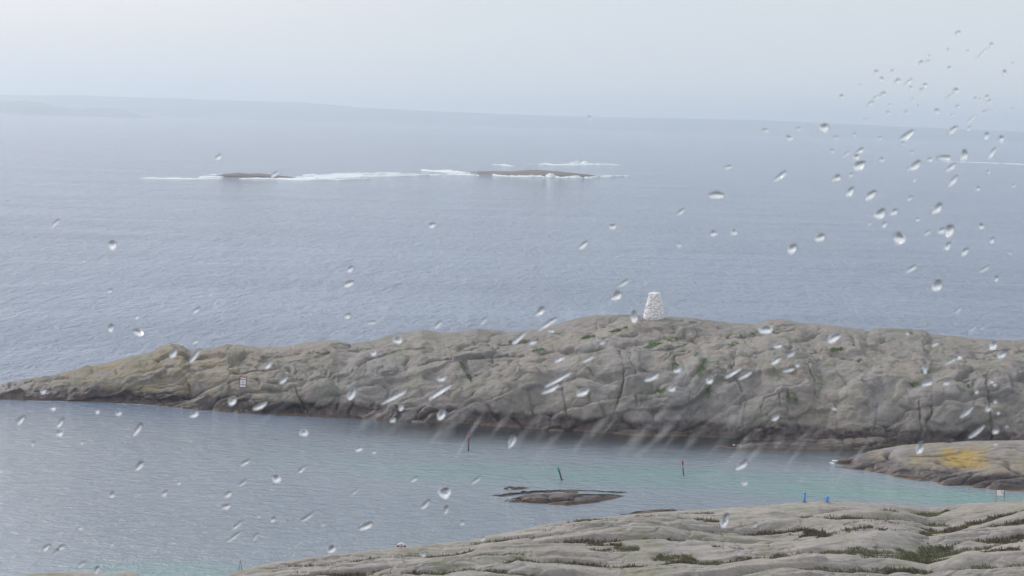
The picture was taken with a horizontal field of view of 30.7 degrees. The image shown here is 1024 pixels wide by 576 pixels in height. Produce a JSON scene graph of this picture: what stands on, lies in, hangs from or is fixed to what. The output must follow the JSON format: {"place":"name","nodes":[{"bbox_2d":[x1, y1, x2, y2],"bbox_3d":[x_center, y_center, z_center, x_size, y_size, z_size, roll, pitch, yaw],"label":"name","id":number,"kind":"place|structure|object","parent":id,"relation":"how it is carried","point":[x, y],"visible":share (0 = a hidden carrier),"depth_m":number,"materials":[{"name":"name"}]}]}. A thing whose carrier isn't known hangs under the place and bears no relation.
{"place":"outdoors","nodes":[
{"label":"outdoors","id":0,"kind":"place"},
{"bbox_2d":[0,101,148,117],"bbox_3d":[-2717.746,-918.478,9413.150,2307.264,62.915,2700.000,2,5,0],"label":"hills","id":1,"kind":"structure","parent":0,"point":[26,107],"depth_m":8444.12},
{"bbox_2d":[0,114,1023,575],"bbox_3d":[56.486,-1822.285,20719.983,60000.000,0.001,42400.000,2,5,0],"label":"water","id":2,"kind":"structure","parent":0,"point":[254,262],"depth_m":481.46,"materials":[{"name":"liquid"}]},
{"bbox_2d":[218,173,317,177],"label":"skerry","id":3,"kind":"structure","parent":2,"relation":"in","point":[260,175],"depth_m":1204.92,"materials":[{"name":"grey stone"}]},
{"bbox_2d":[504,486,526,489],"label":"skerry","id":4,"kind":"structure","parent":2,"relation":"in","point":[515,488],"depth_m":213.17,"materials":[{"name":"stone"}]},
{"bbox_2d":[461,170,595,176],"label":"skerry","id":5,"kind":"structure","parent":2,"relation":"in","point":[537,172],"depth_m":1422.20,"materials":[{"name":"grey stone"}]},
{"bbox_2d":[490,489,626,496],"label":"skerry","id":6,"kind":"structure","parent":2,"relation":"in","point":[549,491],"depth_m":212.34,"materials":[{"name":"stone"}]},
{"bbox_2d":[506,493,620,505],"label":"skerry","id":7,"kind":"structure","parent":2,"relation":"in","point":[567,499],"depth_m":206.56,"materials":[{"name":"stone"}]},
{"bbox_2d":[146,160,1023,179],"bbox_3d":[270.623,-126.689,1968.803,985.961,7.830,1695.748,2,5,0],"label":"surf","id":8,"kind":"structure","parent":2,"relation":"on","point":[333,176],"depth_m":1325.26,"materials":[{"name":"liquid"}]},
{"bbox_2d":[630,509,682,513],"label":"skerry","id":9,"kind":"structure","parent":2,"relation":"in","point":[650,511],"depth_m":203.06,"materials":[{"name":"stone"}]},
{"bbox_2d":[717,437,914,449],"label":"skerry","id":10,"kind":"structure","parent":2,"relation":"in","point":[848,443],"depth_m":247.72,"materials":[{"name":"stone"}]},
{"bbox_2d":[835,440,1023,490],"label":"lichen skerry","id":11,"kind":"structure","parent":2,"relation":"in","point":[986,464],"depth_m":229.78,"materials":[{"name":"stone"}]},
{"bbox_2d":[0,314,1023,445],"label":"rocky island","id":12,"kind":"structure","parent":0,"point":[862,380],"depth_m":262.60,"materials":[{"name":"stone"}]},
{"bbox_2d":[239,376,246,395],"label":"warning sign","id":13,"kind":"object","parent":12,"relation":"on","point":[242,382],"visible":1,"depth_m":262.64,"materials":[{"name":"white metal"}]},
{"bbox_2d":[643,292,664,320],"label":"cairn","id":14,"kind":"object","parent":12,"relation":"on","point":[654,310],"visible":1,"depth_m":283.40,"materials":[{"name":"stone"}]},
{"bbox_2d":[459,326,972,400],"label":"moss","id":15,"kind":"object","parent":12,"relation":"on","point":[654,345],"visible":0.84,"depth_m":264.52,"materials":[{"name":"plant"}]},
{"bbox_2d":[0,95,1023,142],"bbox_3d":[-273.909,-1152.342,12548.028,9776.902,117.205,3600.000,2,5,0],"label":"hills","id":16,"kind":"structure","parent":0,"point":[184,107],"depth_m":11270.88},
{"bbox_2d":[0,0,1023,131],"label":"sky","id":17,"kind":"structure","parent":0,"point":[769,60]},
{"bbox_2d":[14,501,1023,575],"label":"shore rocks","id":18,"kind":"object","parent":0,"point":[634,530],"visible":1,"depth_m":177.33,"materials":[{"name":"stone"}]},
{"bbox_2d":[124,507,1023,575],"bbox_3d":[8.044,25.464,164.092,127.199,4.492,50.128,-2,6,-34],"label":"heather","id":19,"kind":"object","parent":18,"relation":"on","point":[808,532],"visible":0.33,"depth_m":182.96,"materials":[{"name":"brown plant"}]},
{"bbox_2d":[271,508,1022,575],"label":"grass","id":20,"kind":"structure","parent":18,"relation":"on","point":[929,557],"depth_m":176.64,"materials":[{"name":"plant"}]},
{"bbox_2d":[996,490,1004,500],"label":"notice board","id":21,"kind":"object","parent":18,"relation":"on","point":[999,493],"visible":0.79,"depth_m":208.68,"materials":[{"name":"white paint"}]},
{"bbox_3d":[0.000,-0.006,0.622,2.600,1.900,0.080,2,5,0],"label":"window","id":22,"kind":"object","parent":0,"visible":0},
{"bbox_2d":[17,415,25,424],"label":"raindrop","id":23,"kind":"object","parent":22,"relation":"attached to","point":[20,419],"visible":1,"depth_m":0.63,"materials":[{"name":"liquid"}]},
{"bbox_2d":[42,544,50,550],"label":"raindrop","id":24,"kind":"object","parent":22,"relation":"attached to","point":[46,547],"visible":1,"depth_m":0.63,"materials":[{"name":"liquid"}]},
{"bbox_2d":[56,418,63,427],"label":"raindrop","id":25,"kind":"object","parent":22,"relation":"attached to","point":[60,422],"visible":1,"depth_m":0.63,"materials":[{"name":"liquid"}]},
{"bbox_2d":[108,240,116,249],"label":"raindrop","id":26,"kind":"object","parent":22,"relation":"attached to","point":[112,244],"visible":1,"depth_m":0.62,"materials":[{"name":"liquid"}]},
{"bbox_2d":[133,423,141,435],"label":"raindrop","id":27,"kind":"object","parent":22,"relation":"attached to","point":[138,427],"visible":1,"depth_m":0.63,"materials":[{"name":"liquid"}]},
{"bbox_2d":[133,329,142,335],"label":"raindrop","id":28,"kind":"object","parent":22,"relation":"attached to","point":[138,332],"visible":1,"depth_m":0.63,"materials":[{"name":"liquid"}]},
{"bbox_2d":[135,460,143,469],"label":"raindrop","id":29,"kind":"object","parent":22,"relation":"attached to","point":[139,464],"visible":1,"depth_m":0.63,"materials":[{"name":"liquid"}]},
{"bbox_2d":[169,348,177,357],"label":"raindrop","id":30,"kind":"object","parent":22,"relation":"attached to","point":[173,352],"visible":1,"depth_m":0.63,"materials":[{"name":"liquid"}]},
{"bbox_2d":[189,408,198,417],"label":"raindrop","id":31,"kind":"object","parent":22,"relation":"attached to","point":[194,413],"visible":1,"depth_m":0.63,"materials":[{"name":"liquid"}]},
{"bbox_2d":[189,349,200,361],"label":"raindrop","id":32,"kind":"object","parent":22,"relation":"attached to","point":[193,356],"visible":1,"depth_m":0.63,"materials":[{"name":"liquid"}]},
{"bbox_2d":[221,503,230,508],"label":"raindrop","id":33,"kind":"object","parent":22,"relation":"attached to","point":[226,506],"visible":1,"depth_m":0.63,"materials":[{"name":"liquid"}]},
{"bbox_2d":[228,396,236,405],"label":"raindrop","id":34,"kind":"object","parent":22,"relation":"attached to","point":[232,400],"visible":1,"depth_m":0.63,"materials":[{"name":"liquid"}]},
{"bbox_2d":[226,531,241,541],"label":"raindrop","id":35,"kind":"object","parent":22,"relation":"attached to","point":[233,536],"visible":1,"depth_m":0.63,"materials":[{"name":"liquid"}]},
{"bbox_2d":[231,520,243,529],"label":"raindrop","id":36,"kind":"object","parent":22,"relation":"attached to","point":[236,525],"visible":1,"depth_m":0.63,"materials":[{"name":"liquid"}]},
{"bbox_2d":[252,401,266,409],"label":"raindrop","id":37,"kind":"object","parent":22,"relation":"attached to","point":[260,405],"visible":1,"depth_m":0.63,"materials":[{"name":"liquid"}]},
{"bbox_2d":[264,360,271,368],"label":"raindrop","id":38,"kind":"object","parent":22,"relation":"attached to","point":[268,364],"visible":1,"depth_m":0.63,"materials":[{"name":"liquid"}]},
{"bbox_2d":[272,473,280,482],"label":"raindrop","id":39,"kind":"object","parent":22,"relation":"attached to","point":[276,478],"visible":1,"depth_m":0.63,"materials":[{"name":"liquid"}]},
{"bbox_2d":[279,375,287,383],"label":"raindrop","id":40,"kind":"object","parent":22,"relation":"attached to","point":[283,379],"visible":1,"depth_m":0.63,"materials":[{"name":"liquid"}]},
{"bbox_2d":[299,429,307,435],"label":"raindrop","id":41,"kind":"object","parent":22,"relation":"attached to","point":[303,432],"visible":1,"depth_m":0.63,"materials":[{"name":"liquid"}]},
{"bbox_2d":[300,511,314,521],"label":"raindrop","id":42,"kind":"object","parent":22,"relation":"attached to","point":[306,517],"visible":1,"depth_m":0.63,"materials":[{"name":"liquid"}]},
{"bbox_2d":[327,544,336,552],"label":"raindrop","id":43,"kind":"object","parent":22,"relation":"attached to","point":[331,548],"visible":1,"depth_m":0.63,"materials":[{"name":"liquid"}]},
{"bbox_2d":[343,280,353,287],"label":"raindrop","id":44,"kind":"object","parent":22,"relation":"attached to","point":[348,283],"visible":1,"depth_m":0.62,"materials":[{"name":"liquid"}]},
{"bbox_2d":[347,387,356,399],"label":"raindrop","id":45,"kind":"object","parent":22,"relation":"attached to","point":[351,393],"visible":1,"depth_m":0.63,"materials":[{"name":"liquid"}]},
{"bbox_2d":[358,521,373,530],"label":"raindrop","id":46,"kind":"object","parent":22,"relation":"attached to","point":[365,525],"visible":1,"depth_m":0.63,"materials":[{"name":"liquid"}]},
{"bbox_2d":[381,389,406,404],"bbox_3d":[-0.040,0.037,0.628,0.009,0.006,0.001,2,5,0],"label":"raindrop","id":47,"kind":"object","parent":22,"relation":"attached to","point":[396,395],"visible":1,"depth_m":0.63,"materials":[{"name":"liquid"}]},
{"bbox_2d":[393,337,401,343],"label":"raindrop","id":48,"kind":"object","parent":22,"relation":"attached to","point":[397,340],"visible":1,"depth_m":0.63,"materials":[{"name":"liquid"}]},
{"bbox_2d":[420,499,430,508],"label":"raindrop","id":49,"kind":"object","parent":22,"relation":"attached to","point":[424,504],"visible":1,"depth_m":0.63,"materials":[{"name":"liquid"}]},
{"bbox_2d":[428,384,451,399],"bbox_3d":[-0.024,0.035,0.628,0.008,0.006,0.001,2,5,0],"label":"raindrop","id":50,"kind":"object","parent":22,"relation":"attached to","point":[440,390],"visible":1,"depth_m":0.63,"materials":[{"name":"liquid"}]},
{"bbox_2d":[437,410,445,419],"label":"raindrop","id":51,"kind":"object","parent":22,"relation":"attached to","point":[441,414],"visible":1,"depth_m":0.63,"materials":[{"name":"liquid"}]},
{"bbox_2d":[437,375,445,380],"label":"raindrop","id":52,"kind":"object","parent":22,"relation":"attached to","point":[441,378],"visible":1,"depth_m":0.63,"materials":[{"name":"liquid"}]},
{"bbox_2d":[438,485,450,498],"bbox_3d":[-0.023,0.069,0.632,0.004,0.005,0.002,2,5,0],"label":"raindrop","id":53,"kind":"object","parent":22,"relation":"attached to","point":[444,492],"visible":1,"depth_m":0.63,"materials":[{"name":"liquid"}]},
{"bbox_2d":[508,435,516,448],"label":"raindrop","id":54,"kind":"object","parent":22,"relation":"attached to","point":[512,439],"visible":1,"depth_m":0.63,"materials":[{"name":"liquid"}]},
{"bbox_2d":[512,331,525,343],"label":"raindrop","id":55,"kind":"object","parent":22,"relation":"attached to","point":[517,338],"visible":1,"depth_m":0.63,"materials":[{"name":"liquid"}]},
{"bbox_2d":[535,306,544,315],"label":"raindrop","id":56,"kind":"object","parent":22,"relation":"attached to","point":[540,310],"visible":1,"depth_m":0.62,"materials":[{"name":"liquid"}]},
{"bbox_2d":[538,317,557,330],"bbox_3d":[0.012,0.012,0.626,0.007,0.005,0.001,2,5,0],"label":"raindrop","id":57,"kind":"object","parent":22,"relation":"attached to","point":[549,322],"visible":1,"depth_m":0.63,"materials":[{"name":"liquid"}]},
{"bbox_2d":[541,384,559,393],"bbox_3d":[0.013,0.034,0.628,0.006,0.004,0.001,2,5,0],"label":"raindrop","id":58,"kind":"object","parent":22,"relation":"attached to","point":[550,388],"visible":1,"depth_m":0.63,"materials":[{"name":"liquid"}]},
{"bbox_2d":[544,371,571,386],"bbox_3d":[0.015,0.031,0.628,0.009,0.006,0.001,2,5,0],"label":"raindrop","id":59,"kind":"object","parent":22,"relation":"attached to","point":[557,379],"visible":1,"depth_m":0.63,"materials":[{"name":"liquid"}]},
{"bbox_2d":[555,356,565,362],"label":"raindrop","id":60,"kind":"object","parent":22,"relation":"attached to","point":[558,359],"visible":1,"depth_m":0.63,"materials":[{"name":"liquid"}]},
{"bbox_2d":[576,388,589,396],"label":"raindrop","id":61,"kind":"object","parent":22,"relation":"attached to","point":[582,392],"visible":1,"depth_m":0.63,"materials":[{"name":"liquid"}]},
{"bbox_2d":[578,241,587,248],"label":"raindrop","id":62,"kind":"object","parent":22,"relation":"attached to","point":[583,244],"visible":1,"depth_m":0.62,"materials":[{"name":"liquid"}]},
{"bbox_2d":[581,355,593,362],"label":"raindrop","id":63,"kind":"object","parent":22,"relation":"attached to","point":[588,358],"visible":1,"depth_m":0.63,"materials":[{"name":"liquid"}]},
{"bbox_2d":[610,290,621,300],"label":"raindrop","id":64,"kind":"object","parent":22,"relation":"attached to","point":[616,295],"visible":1,"depth_m":0.62,"materials":[{"name":"liquid"}]},
{"bbox_2d":[631,310,636,321],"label":"raindrop","id":65,"kind":"object","parent":22,"relation":"attached to","point":[633,316],"visible":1,"depth_m":0.62,"materials":[{"name":"liquid"}]},
{"bbox_2d":[644,372,659,381],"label":"raindrop","id":66,"kind":"object","parent":22,"relation":"attached to","point":[653,376],"visible":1,"depth_m":0.63,"materials":[{"name":"liquid"}]},
{"bbox_2d":[668,384,676,391],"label":"raindrop","id":67,"kind":"object","parent":22,"relation":"attached to","point":[672,388],"visible":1,"depth_m":0.63,"materials":[{"name":"liquid"}]},
{"bbox_2d":[706,376,712,383],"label":"raindrop","id":68,"kind":"object","parent":22,"relation":"attached to","point":[709,379],"visible":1,"depth_m":0.63,"materials":[{"name":"liquid"}]},
{"bbox_2d":[708,191,724,198],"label":"raindrop","id":69,"kind":"object","parent":22,"relation":"attached to","point":[715,194],"visible":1,"depth_m":0.62,"materials":[{"name":"liquid"}]},
{"bbox_2d":[720,512,728,527],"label":"raindrop","id":70,"kind":"object","parent":22,"relation":"attached to","point":[724,520],"visible":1,"depth_m":0.63,"materials":[{"name":"liquid"}]},
{"bbox_2d":[725,367,741,377],"bbox_3d":[0.074,0.028,0.627,0.006,0.004,0.001,2,5,0],"label":"raindrop","id":71,"kind":"object","parent":22,"relation":"attached to","point":[731,373],"visible":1,"depth_m":0.63,"materials":[{"name":"liquid"}]},
{"bbox_2d":[735,459,747,469],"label":"raindrop","id":72,"kind":"object","parent":22,"relation":"attached to","point":[741,464],"visible":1,"depth_m":0.63,"materials":[{"name":"liquid"}]},
{"bbox_2d":[738,371,751,379],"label":"raindrop","id":73,"kind":"object","parent":22,"relation":"attached to","point":[745,374],"visible":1,"depth_m":0.63,"materials":[{"name":"liquid"}]},
{"bbox_2d":[758,325,772,333],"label":"raindrop","id":74,"kind":"object","parent":22,"relation":"attached to","point":[765,329],"visible":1,"depth_m":0.63,"materials":[{"name":"liquid"}]},
{"bbox_2d":[771,357,780,364],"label":"raindrop","id":75,"kind":"object","parent":22,"relation":"attached to","point":[774,361],"visible":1,"depth_m":0.63,"materials":[{"name":"liquid"}]},
{"bbox_2d":[773,171,786,181],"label":"raindrop","id":76,"kind":"object","parent":22,"relation":"attached to","point":[780,175],"visible":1,"depth_m":0.62,"materials":[{"name":"liquid"}]},
{"bbox_2d":[783,367,794,371],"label":"raindrop","id":77,"kind":"object","parent":22,"relation":"attached to","point":[789,369],"visible":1,"depth_m":0.63,"materials":[{"name":"liquid"}]},
{"bbox_2d":[787,243,796,253],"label":"raindrop","id":78,"kind":"object","parent":22,"relation":"attached to","point":[791,248],"visible":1,"depth_m":0.62,"materials":[{"name":"liquid"}]},
{"bbox_2d":[814,233,824,241],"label":"raindrop","id":79,"kind":"object","parent":22,"relation":"attached to","point":[819,237],"visible":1,"depth_m":0.62,"materials":[{"name":"liquid"}]},
{"bbox_2d":[818,123,829,132],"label":"raindrop","id":80,"kind":"object","parent":22,"relation":"attached to","point":[823,127],"visible":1,"depth_m":0.62,"materials":[{"name":"liquid"}]},
{"bbox_2d":[828,333,840,343],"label":"raindrop","id":81,"kind":"object","parent":22,"relation":"attached to","point":[834,337],"visible":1,"depth_m":0.63,"materials":[{"name":"liquid"}]},
{"bbox_2d":[832,174,840,181],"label":"raindrop","id":82,"kind":"object","parent":22,"relation":"attached to","point":[836,177],"visible":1,"depth_m":0.62,"materials":[{"name":"liquid"}]},
{"bbox_2d":[846,187,853,196],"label":"raindrop","id":83,"kind":"object","parent":22,"relation":"attached to","point":[850,190],"visible":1,"depth_m":0.62,"materials":[{"name":"liquid"}]},
{"bbox_2d":[852,154,859,159],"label":"raindrop","id":84,"kind":"object","parent":22,"relation":"attached to","point":[856,157],"visible":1,"depth_m":0.62,"materials":[{"name":"liquid"}]},
{"bbox_2d":[853,161,865,170],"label":"raindrop","id":85,"kind":"object","parent":22,"relation":"attached to","point":[858,165],"visible":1,"depth_m":0.62,"materials":[{"name":"liquid"}]},
{"bbox_2d":[865,190,876,201],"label":"raindrop","id":86,"kind":"object","parent":22,"relation":"attached to","point":[869,195],"visible":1,"depth_m":0.62,"materials":[{"name":"liquid"}]},
{"bbox_2d":[873,208,885,218],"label":"raindrop","id":87,"kind":"object","parent":22,"relation":"attached to","point":[879,213],"visible":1,"depth_m":0.62,"materials":[{"name":"liquid"}]},
{"bbox_2d":[890,208,897,215],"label":"raindrop","id":88,"kind":"object","parent":22,"relation":"attached to","point":[894,211],"visible":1,"depth_m":0.62,"materials":[{"name":"liquid"}]},
{"bbox_2d":[893,231,904,243],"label":"raindrop","id":89,"kind":"object","parent":22,"relation":"attached to","point":[898,237],"visible":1,"depth_m":0.62,"materials":[{"name":"liquid"}]},
{"bbox_2d":[900,130,914,141],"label":"raindrop","id":90,"kind":"object","parent":22,"relation":"attached to","point":[905,136],"visible":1,"depth_m":0.62,"materials":[{"name":"liquid"}]},
{"bbox_2d":[906,265,916,272],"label":"raindrop","id":91,"kind":"object","parent":22,"relation":"attached to","point":[911,268],"visible":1,"depth_m":0.62,"materials":[{"name":"liquid"}]},
{"bbox_2d":[907,160,920,170],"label":"raindrop","id":92,"kind":"object","parent":22,"relation":"attached to","point":[915,165],"visible":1,"depth_m":0.62,"materials":[{"name":"liquid"}]},
{"bbox_2d":[916,441,923,453],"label":"raindrop","id":93,"kind":"object","parent":22,"relation":"attached to","point":[920,447],"visible":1,"depth_m":0.63,"materials":[{"name":"liquid"}]},
{"bbox_2d":[923,362,926,373],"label":"raindrop","id":94,"kind":"object","parent":22,"relation":"attached to","point":[924,367],"visible":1,"depth_m":0.63,"materials":[{"name":"liquid"}]},
{"bbox_2d":[921,380,932,385],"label":"raindrop","id":95,"kind":"object","parent":22,"relation":"attached to","point":[926,382],"visible":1,"depth_m":0.63,"materials":[{"name":"liquid"}]},
{"bbox_2d":[931,279,941,290],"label":"raindrop","id":96,"kind":"object","parent":22,"relation":"attached to","point":[937,285],"visible":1,"depth_m":0.62,"materials":[{"name":"liquid"}]},
{"bbox_2d":[931,203,941,213],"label":"raindrop","id":97,"kind":"object","parent":22,"relation":"attached to","point":[936,208],"visible":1,"depth_m":0.62,"materials":[{"name":"liquid"}]},
{"bbox_2d":[936,155,950,160],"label":"raindrop","id":98,"kind":"object","parent":22,"relation":"attached to","point":[944,157],"visible":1,"depth_m":0.62,"materials":[{"name":"liquid"}]},
{"bbox_2d":[944,224,953,237],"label":"raindrop","id":99,"kind":"object","parent":22,"relation":"attached to","point":[948,230],"visible":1,"depth_m":0.62,"materials":[{"name":"liquid"}]},
{"bbox_2d":[946,163,955,171],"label":"raindrop","id":100,"kind":"object","parent":22,"relation":"attached to","point":[950,167],"visible":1,"depth_m":0.62,"materials":[{"name":"liquid"}]},
{"bbox_2d":[948,175,957,186],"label":"raindrop","id":101,"kind":"object","parent":22,"relation":"attached to","point":[953,179],"visible":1,"depth_m":0.62,"materials":[{"name":"liquid"}]},
{"bbox_2d":[948,126,957,135],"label":"raindrop","id":102,"kind":"object","parent":22,"relation":"attached to","point":[952,130],"visible":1,"depth_m":0.62,"materials":[{"name":"liquid"}]},
{"bbox_2d":[960,149,967,160],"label":"raindrop","id":103,"kind":"object","parent":22,"relation":"attached to","point":[964,155],"visible":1,"depth_m":0.62,"materials":[{"name":"liquid"}]},
{"bbox_2d":[961,247,968,255],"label":"raindrop","id":104,"kind":"object","parent":22,"relation":"attached to","point":[964,251],"visible":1,"depth_m":0.62,"materials":[{"name":"liquid"}]},
{"bbox_2d":[960,406,973,417],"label":"raindrop","id":105,"kind":"object","parent":22,"relation":"attached to","point":[966,412],"visible":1,"depth_m":0.63,"materials":[{"name":"liquid"}]},
{"bbox_2d":[968,424,984,437],"bbox_3d":[0.157,0.048,0.629,0.006,0.005,0.001,2,5,0],"label":"raindrop","id":106,"kind":"object","parent":22,"relation":"attached to","point":[975,432],"visible":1,"depth_m":0.63,"materials":[{"name":"liquid"}]},
{"bbox_2d":[988,147,996,159],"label":"raindrop","id":107,"kind":"object","parent":22,"relation":"attached to","point":[993,150],"visible":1,"depth_m":0.62,"materials":[{"name":"liquid"}]},
{"bbox_2d":[989,340,996,349],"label":"raindrop","id":108,"kind":"object","parent":22,"relation":"attached to","point":[993,345],"visible":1,"depth_m":0.63,"materials":[{"name":"liquid"}]},
{"bbox_2d":[997,351,1006,358],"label":"raindrop","id":109,"kind":"object","parent":22,"relation":"attached to","point":[1001,354],"visible":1,"depth_m":0.63,"materials":[{"name":"liquid"}]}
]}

